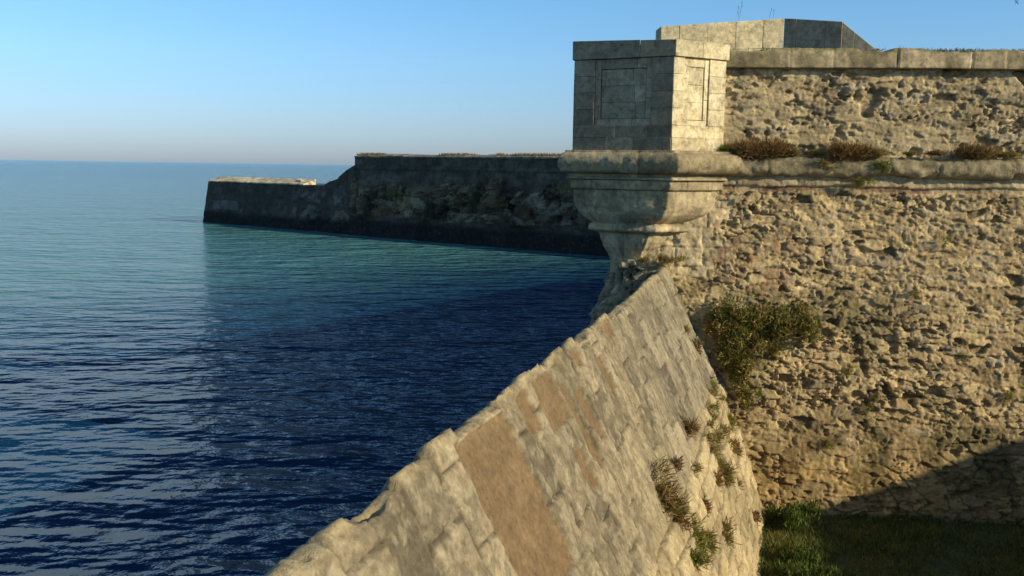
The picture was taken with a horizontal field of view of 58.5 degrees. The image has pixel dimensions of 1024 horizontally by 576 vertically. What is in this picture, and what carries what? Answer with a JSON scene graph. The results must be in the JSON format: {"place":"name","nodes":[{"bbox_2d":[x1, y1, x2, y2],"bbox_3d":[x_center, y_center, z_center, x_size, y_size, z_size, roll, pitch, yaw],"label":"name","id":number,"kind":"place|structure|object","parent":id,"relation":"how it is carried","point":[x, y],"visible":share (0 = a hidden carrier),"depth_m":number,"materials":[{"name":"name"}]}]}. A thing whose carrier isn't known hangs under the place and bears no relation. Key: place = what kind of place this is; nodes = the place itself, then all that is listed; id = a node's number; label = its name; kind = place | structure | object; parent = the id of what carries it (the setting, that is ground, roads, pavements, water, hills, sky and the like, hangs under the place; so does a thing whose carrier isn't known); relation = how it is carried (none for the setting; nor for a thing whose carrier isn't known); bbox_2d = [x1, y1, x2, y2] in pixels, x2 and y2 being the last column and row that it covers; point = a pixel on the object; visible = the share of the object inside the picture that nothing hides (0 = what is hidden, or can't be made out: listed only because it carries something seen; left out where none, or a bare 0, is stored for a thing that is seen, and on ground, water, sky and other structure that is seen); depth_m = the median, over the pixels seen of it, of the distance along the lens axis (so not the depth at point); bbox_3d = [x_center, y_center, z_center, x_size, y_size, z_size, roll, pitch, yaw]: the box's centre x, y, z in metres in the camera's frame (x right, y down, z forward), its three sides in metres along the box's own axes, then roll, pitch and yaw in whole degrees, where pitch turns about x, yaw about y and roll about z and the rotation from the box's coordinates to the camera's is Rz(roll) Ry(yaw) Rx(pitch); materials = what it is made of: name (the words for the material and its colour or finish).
{"place":"outdoors","nodes":[
{"label":"outdoors","id":0,"kind":"place"},
{"bbox_2d":[0,159,610,575],"bbox_3d":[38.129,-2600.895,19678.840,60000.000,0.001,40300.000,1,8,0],"label":"sea","id":1,"kind":"structure","parent":0,"point":[186,389],"depth_m":33.19,"materials":[{"name":"liquid"}]},
{"bbox_2d":[203,165,354,233],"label":"jetty","id":2,"kind":"object","parent":1,"relation":"in","point":[300,204],"visible":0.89,"depth_m":99.50,"materials":[{"name":"stone"}]},
{"bbox_2d":[348,157,608,256],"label":"scarp","id":3,"kind":"structure","parent":1,"relation":"in","point":[512,203],"depth_m":81.90,"materials":[{"name":"stone"}]},
{"bbox_2d":[354,154,561,205],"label":"parapet","id":4,"kind":"structure","parent":3,"relation":"on","point":[450,156],"depth_m":83.67,"materials":[{"name":"stone"}]},
{"bbox_2d":[357,152,559,155],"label":"fort grass","id":5,"kind":"structure","parent":4,"relation":"on","point":[499,154],"depth_m":82.43,"materials":[{"name":"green plant"}]},
{"bbox_2d":[0,0,1023,164],"label":"sky","id":6,"kind":"structure","parent":0,"point":[208,81],"materials":[{"name":"blue"}]},
{"bbox_2d":[646,68,1023,524],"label":"bastion wall","id":7,"kind":"structure","parent":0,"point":[939,431],"depth_m":16.82,"materials":[{"name":"stone"}]},
{"bbox_2d":[557,39,742,272],"bbox_3d":[2.572,-2.459,17.494,3.439,4.292,2.946,1,8,0],"label":"bartizan","id":8,"kind":"object","parent":7,"relation":"attached to","point":[641,160],"visible":0.95,"depth_m":16.66,"materials":[{"name":"stone"}]},
{"bbox_2d":[651,254,692,269],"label":"wall weed","id":9,"kind":"object","parent":7,"relation":"attached to","point":[665,259],"depth_m":16.79,"materials":[{"name":"green plant"}]},
{"bbox_2d":[703,294,737,337],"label":"shrub","id":10,"kind":"object","parent":7,"relation":"attached to","point":[711,318],"visible":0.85,"depth_m":16.77,"materials":[{"name":"green plant"}]},
{"bbox_2d":[711,318,750,376],"bbox_3d":[4.047,1.009,16.862,0.799,1.289,0.681,1,8,0],"label":"shrub","id":11,"kind":"object","parent":7,"relation":"attached to","point":[734,350],"visible":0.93,"depth_m":16.75,"materials":[{"name":"green plant"}]},
{"bbox_2d":[701,296,767,348],"bbox_3d":[4.067,0.623,16.810,1.250,1.071,0.676,1,8,0],"label":"shrub","id":12,"kind":"object","parent":7,"relation":"attached to","point":[716,329],"visible":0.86,"depth_m":16.71,"materials":[{"name":"green plant"}]},
{"bbox_2d":[729,354,760,397],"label":"shrub","id":13,"kind":"object","parent":7,"relation":"attached to","point":[741,372],"visible":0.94,"depth_m":16.72,"materials":[{"name":"green plant"}]},
{"bbox_2d":[735,384,762,410],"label":"shrub","id":14,"kind":"object","parent":7,"relation":"attached to","point":[745,393],"visible":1,"depth_m":16.71,"materials":[{"name":"green plant"}]},
{"bbox_2d":[723,301,781,339],"bbox_3d":[4.457,0.511,16.814,1.221,0.844,0.626,1,8,0],"label":"shrub","id":15,"kind":"object","parent":7,"relation":"attached to","point":[762,313],"visible":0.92,"depth_m":16.70,"materials":[{"name":"green plant"}]},
{"bbox_2d":[742,329,793,361],"bbox_3d":[4.650,1.038,16.814,0.974,0.656,0.692,-1,8,-11],"label":"shrub","id":16,"kind":"object","parent":7,"relation":"attached to","point":[766,342],"visible":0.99,"depth_m":16.73,"materials":[{"name":"green plant"}]},
{"bbox_2d":[754,301,803,340],"bbox_3d":[4.917,0.591,16.738,1.017,0.764,0.513,1,8,0],"label":"shrub","id":17,"kind":"object","parent":7,"relation":"attached to","point":[782,322],"visible":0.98,"depth_m":16.67,"materials":[{"name":"green plant"}]},
{"bbox_2d":[793,298,822,333],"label":"shrub","id":18,"kind":"object","parent":7,"relation":"attached to","point":[806,318],"visible":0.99,"depth_m":16.67,"materials":[{"name":"green plant"}]},
{"bbox_2d":[794,319,827,344],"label":"shrub","id":19,"kind":"object","parent":7,"relation":"attached to","point":[812,330],"visible":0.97,"depth_m":16.63,"materials":[{"name":"green plant"}]},
{"bbox_2d":[823,437,836,448],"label":"wall weed","id":20,"kind":"object","parent":7,"relation":"attached to","point":[828,441],"depth_m":16.81,"materials":[{"name":"green plant"}]},
{"bbox_2d":[843,364,856,379],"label":"wall weed","id":21,"kind":"object","parent":7,"relation":"attached to","point":[849,368],"depth_m":16.77,"materials":[{"name":"green plant"}]},
{"bbox_2d":[864,393,882,416],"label":"wall weed","id":22,"kind":"object","parent":7,"relation":"attached to","point":[870,404],"depth_m":16.74,"materials":[{"name":"green plant"}]},
{"bbox_2d":[726,48,1023,69],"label":"coping","id":23,"kind":"object","parent":7,"relation":"on","point":[857,58],"visible":0.96,"depth_m":16.52,"materials":[{"name":"stone"}]},
{"bbox_2d":[754,47,1023,51],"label":"grass","id":24,"kind":"structure","parent":23,"relation":"on","point":[944,50],"depth_m":16.53,"materials":[{"name":"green plant"}]},
{"bbox_2d":[726,155,1023,180],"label":"cordon","id":25,"kind":"object","parent":7,"relation":"attached to","point":[966,168],"visible":0.93,"depth_m":16.65,"materials":[{"name":"stone"}]},
{"bbox_2d":[715,141,739,154],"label":"ledge plant","id":26,"kind":"object","parent":25,"relation":"on","point":[724,148],"visible":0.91,"depth_m":16.81,"materials":[{"name":"green plant"}]},
{"bbox_2d":[723,135,772,160],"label":"ledge plant","id":27,"kind":"object","parent":25,"relation":"attached to","point":[742,143],"visible":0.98,"depth_m":16.76,"materials":[{"name":"brown plant"}]},
{"bbox_2d":[733,134,802,162],"bbox_3d":[4.702,-2.565,16.800,1.383,0.677,0.636,1,8,0],"label":"ledge plant","id":28,"kind":"object","parent":25,"relation":"attached to","point":[775,147],"visible":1,"depth_m":16.73,"materials":[{"name":"brown plant"}]},
{"bbox_2d":[783,146,800,155],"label":"ledge plant","id":29,"kind":"object","parent":25,"relation":"attached to","point":[794,150],"visible":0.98,"depth_m":16.76,"materials":[{"name":"green plant"}]},
{"bbox_2d":[805,149,826,156],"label":"ledge plant","id":30,"kind":"object","parent":25,"relation":"attached to","point":[813,152],"visible":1,"depth_m":16.77,"materials":[{"name":"green plant"}]},
{"bbox_2d":[817,156,838,172],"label":"ledge plant","id":31,"kind":"object","parent":25,"relation":"attached to","point":[826,162],"visible":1,"depth_m":16.67,"materials":[{"name":"green plant"}]},
{"bbox_2d":[823,136,858,166],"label":"ledge plant","id":32,"kind":"object","parent":25,"relation":"attached to","point":[838,153],"visible":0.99,"depth_m":16.65,"materials":[{"name":"brown plant"}]},
{"bbox_2d":[829,138,883,163],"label":"ledge plant","id":33,"kind":"object","parent":25,"relation":"attached to","point":[859,153],"visible":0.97,"depth_m":16.64,"materials":[{"name":"brown plant"}]},
{"bbox_2d":[851,175,876,189],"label":"ledge plant","id":34,"kind":"object","parent":25,"relation":"attached to","point":[860,181],"visible":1,"depth_m":16.66,"materials":[{"name":"green plant"}]},
{"bbox_2d":[861,145,894,158],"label":"ledge plant","id":35,"kind":"object","parent":25,"relation":"attached to","point":[878,154],"visible":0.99,"depth_m":16.64,"materials":[{"name":"green plant"}]},
{"bbox_2d":[868,159,892,175],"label":"ledge plant","id":36,"kind":"object","parent":25,"relation":"attached to","point":[881,163],"visible":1,"depth_m":16.57,"materials":[{"name":"green plant"}]},
{"bbox_2d":[900,150,918,156],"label":"ledge plant","id":37,"kind":"object","parent":25,"relation":"attached to","point":[911,153],"visible":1,"depth_m":16.62,"materials":[{"name":"green plant"}]},
{"bbox_2d":[921,149,948,157],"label":"ledge plant","id":38,"kind":"object","parent":25,"relation":"on","point":[937,152],"visible":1,"depth_m":16.57,"materials":[{"name":"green plant"}]},
{"bbox_2d":[948,139,1002,164],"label":"ledge plant","id":39,"kind":"object","parent":25,"relation":"on","point":[974,151],"visible":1,"depth_m":16.51,"materials":[{"name":"brown plant"}]},
{"bbox_2d":[994,148,1022,158],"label":"ledge plant","id":40,"kind":"object","parent":25,"relation":"attached to","point":[1010,153],"visible":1,"depth_m":16.49,"materials":[{"name":"green plant"}]},
{"bbox_2d":[910,287,922,299],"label":"wall weed","id":41,"kind":"object","parent":7,"relation":"attached to","point":[916,295],"depth_m":16.71,"materials":[{"name":"green plant"}]},
{"bbox_2d":[939,231,948,247],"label":"wall weed","id":42,"kind":"object","parent":7,"relation":"attached to","point":[944,239],"depth_m":16.69,"materials":[{"name":"green plant"}]},
{"bbox_2d":[959,340,973,361],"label":"wall weed","id":43,"kind":"object","parent":7,"relation":"attached to","point":[967,359],"depth_m":16.65,"materials":[{"name":"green plant"}]},
{"bbox_2d":[1005,389,1016,403],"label":"wall weed","id":44,"kind":"object","parent":7,"relation":"attached to","point":[1009,395],"depth_m":16.58,"materials":[{"name":"green plant"}]},
{"bbox_2d":[758,508,1023,575],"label":"ground","id":45,"kind":"structure","parent":0,"point":[984,532],"depth_m":15.39,"materials":[{"name":"green plant"}]},
{"bbox_2d":[264,267,766,575],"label":"wall","id":46,"kind":"structure","parent":45,"relation":"on","point":[544,467],"depth_m":8.43,"materials":[{"name":"beige stone"}]},
{"bbox_2d":[587,262,651,327],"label":"rubble buttress","id":47,"kind":"structure","parent":46,"relation":"attached to","point":[621,285],"depth_m":17.17,"materials":[{"name":"stone"}]},
{"bbox_2d":[619,259,665,269],"bbox_3d":[2.500,-0.447,17.097,0.990,0.195,0.354,1,8,0],"label":"loose rubble","id":48,"kind":"object","parent":47,"relation":"on","point":[629,262],"visible":0.98,"depth_m":17.00,"materials":[{"name":"stone"}]},
{"bbox_2d":[636,254,651,265],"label":"wall weed","id":49,"kind":"object","parent":46,"relation":"attached to","point":[640,260],"depth_m":16.85,"materials":[{"name":"green plant"}]},
{"bbox_2d":[652,452,687,522],"bbox_3d":[1.674,2.327,10.303,0.659,0.926,0.678,1,8,0],"label":"wall weed","id":50,"kind":"object","parent":46,"relation":"attached to","point":[667,493],"depth_m":10.25,"materials":[{"name":"brown plant"}]},
{"bbox_2d":[670,455,683,471],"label":"wall weed","id":51,"kind":"object","parent":46,"relation":"attached to","point":[678,463],"depth_m":11.44,"materials":[{"name":"brown plant"}]},
{"bbox_2d":[670,488,695,533],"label":"wall weed","id":52,"kind":"object","parent":46,"relation":"attached to","point":[686,520],"depth_m":10.40,"materials":[{"name":"brown plant"}]},
{"bbox_2d":[684,324,690,332],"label":"wall weed","id":53,"kind":"object","parent":46,"relation":"attached to","point":[686,328],"depth_m":16.01,"materials":[{"name":"green plant"}]},
{"bbox_2d":[677,411,701,438],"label":"wall weed","id":54,"kind":"object","parent":46,"relation":"attached to","point":[692,425],"depth_m":12.83,"materials":[{"name":"brown plant"}]},
{"bbox_2d":[692,336,704,354],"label":"wall weed","id":55,"kind":"object","parent":46,"relation":"attached to","point":[698,344],"depth_m":16.26,"materials":[{"name":"brown plant"}]},
{"bbox_2d":[691,458,706,479],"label":"wall weed","id":56,"kind":"object","parent":46,"relation":"attached to","point":[698,467],"depth_m":12.25,"materials":[{"name":"green plant"}]},
{"bbox_2d":[689,542,714,572],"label":"wall weed","id":57,"kind":"object","parent":46,"relation":"attached to","point":[697,556],"depth_m":10.34,"materials":[{"name":"green plant"}]},
{"bbox_2d":[690,511,717,558],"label":"wall weed","id":58,"kind":"object","parent":46,"relation":"attached to","point":[702,538],"depth_m":10.84,"materials":[{"name":"green plant"}]},
{"bbox_2d":[702,493,713,516],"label":"wall weed","id":59,"kind":"object","parent":46,"relation":"attached to","point":[707,503],"depth_m":11.93,"materials":[{"name":"green plant"}]},
{"bbox_2d":[706,418,716,431],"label":"wall weed","id":60,"kind":"object","parent":46,"relation":"attached to","point":[710,423],"depth_m":14.37,"materials":[{"name":"green plant"}]},
{"bbox_2d":[706,527,720,553],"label":"wall weed","id":61,"kind":"object","parent":46,"relation":"attached to","point":[713,537],"depth_m":11.39,"materials":[{"name":"green plant"}]},
{"bbox_2d":[706,397,722,420],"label":"wall weed","id":62,"kind":"object","parent":46,"relation":"attached to","point":[712,412],"depth_m":14.88,"materials":[{"name":"green plant"}]},
{"bbox_2d":[710,375,718,387],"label":"wall weed","id":63,"kind":"object","parent":46,"relation":"attached to","point":[712,377],"depth_m":16.28,"materials":[{"name":"green plant"}]},
{"bbox_2d":[703,422,726,458],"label":"wall weed","id":64,"kind":"object","parent":46,"relation":"attached to","point":[715,438],"depth_m":13.75,"materials":[{"name":"green plant"}]},
{"bbox_2d":[708,381,729,403],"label":"wall weed","id":65,"kind":"object","parent":46,"relation":"attached to","point":[714,393],"depth_m":15.69,"materials":[{"name":"green plant"}]},
{"bbox_2d":[715,466,726,491],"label":"wall weed","id":66,"kind":"object","parent":46,"relation":"attached to","point":[719,479],"depth_m":13.20,"materials":[{"name":"brown plant"}]},
{"bbox_2d":[716,454,737,487],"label":"wall weed","id":67,"kind":"object","parent":46,"relation":"attached to","point":[729,471],"depth_m":13.94,"materials":[{"name":"green plant"}]},
{"bbox_2d":[720,422,738,451],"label":"wall weed","id":68,"kind":"object","parent":46,"relation":"attached to","point":[724,427],"depth_m":15.27,"materials":[{"name":"green plant"}]},
{"bbox_2d":[722,513,741,548],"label":"wall weed","id":69,"kind":"object","parent":46,"relation":"attached to","point":[727,527],"depth_m":12.57,"materials":[{"name":"green plant"}]},
{"bbox_2d":[727,410,738,432],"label":"wall weed","id":70,"kind":"object","parent":46,"relation":"attached to","point":[731,419],"depth_m":16.16,"materials":[{"name":"green plant"}]},
{"bbox_2d":[732,436,742,456],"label":"wall weed","id":71,"kind":"object","parent":46,"relation":"attached to","point":[737,448],"depth_m":15.67,"materials":[{"name":"brown plant"}]},
{"bbox_2d":[735,476,743,489],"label":"wall weed","id":72,"kind":"object","parent":46,"relation":"attached to","point":[739,483],"depth_m":14.72,"materials":[{"name":"green plant"}]},
{"bbox_2d":[750,509,762,525],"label":"wall weed","id":73,"kind":"object","parent":46,"relation":"attached to","point":[755,513],"depth_m":15.35,"materials":[{"name":"brown plant"}]},
{"bbox_2d":[762,501,810,530],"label":"ditch shrub","id":74,"kind":"object","parent":45,"relation":"on","point":[793,518],"visible":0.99,"depth_m":16.17,"materials":[{"name":"green plant"}]},
{"bbox_2d":[769,556,825,575],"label":"ditch shrub","id":75,"kind":"object","parent":45,"relation":"on","point":[789,568],"visible":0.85,"depth_m":14.01,"materials":[{"name":"green plant"}]},
{"bbox_2d":[771,539,827,568],"bbox_3d":[4.568,4.311,14.644,0.970,0.529,0.918,1,8,0],"label":"ditch shrub","id":76,"kind":"object","parent":45,"relation":"on","point":[802,556],"visible":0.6,"depth_m":14.61,"materials":[{"name":"green plant"}]},
{"bbox_2d":[798,498,823,520],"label":"ditch shrub","id":77,"kind":"object","parent":45,"relation":"on","point":[810,510],"visible":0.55,"depth_m":16.50,"materials":[{"name":"green plant"}]},
{"bbox_2d":[809,562,847,575],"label":"ditch shrub","id":78,"kind":"object","parent":45,"relation":"on","point":[832,571],"visible":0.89,"depth_m":13.91,"materials":[{"name":"green plant"}]},
{"label":"rampart platform","id":79,"kind":"object","parent":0,"visible":0},
{"bbox_2d":[656,18,874,50],"bbox_3d":[5.586,-5.200,19.845,4.903,1.261,1.135,2,8,10],"label":"masonry","id":80,"kind":"object","parent":79,"relation":"on","point":[755,35],"visible":0.34,"depth_m":19.67,"materials":[{"name":"stone"}]}
]}

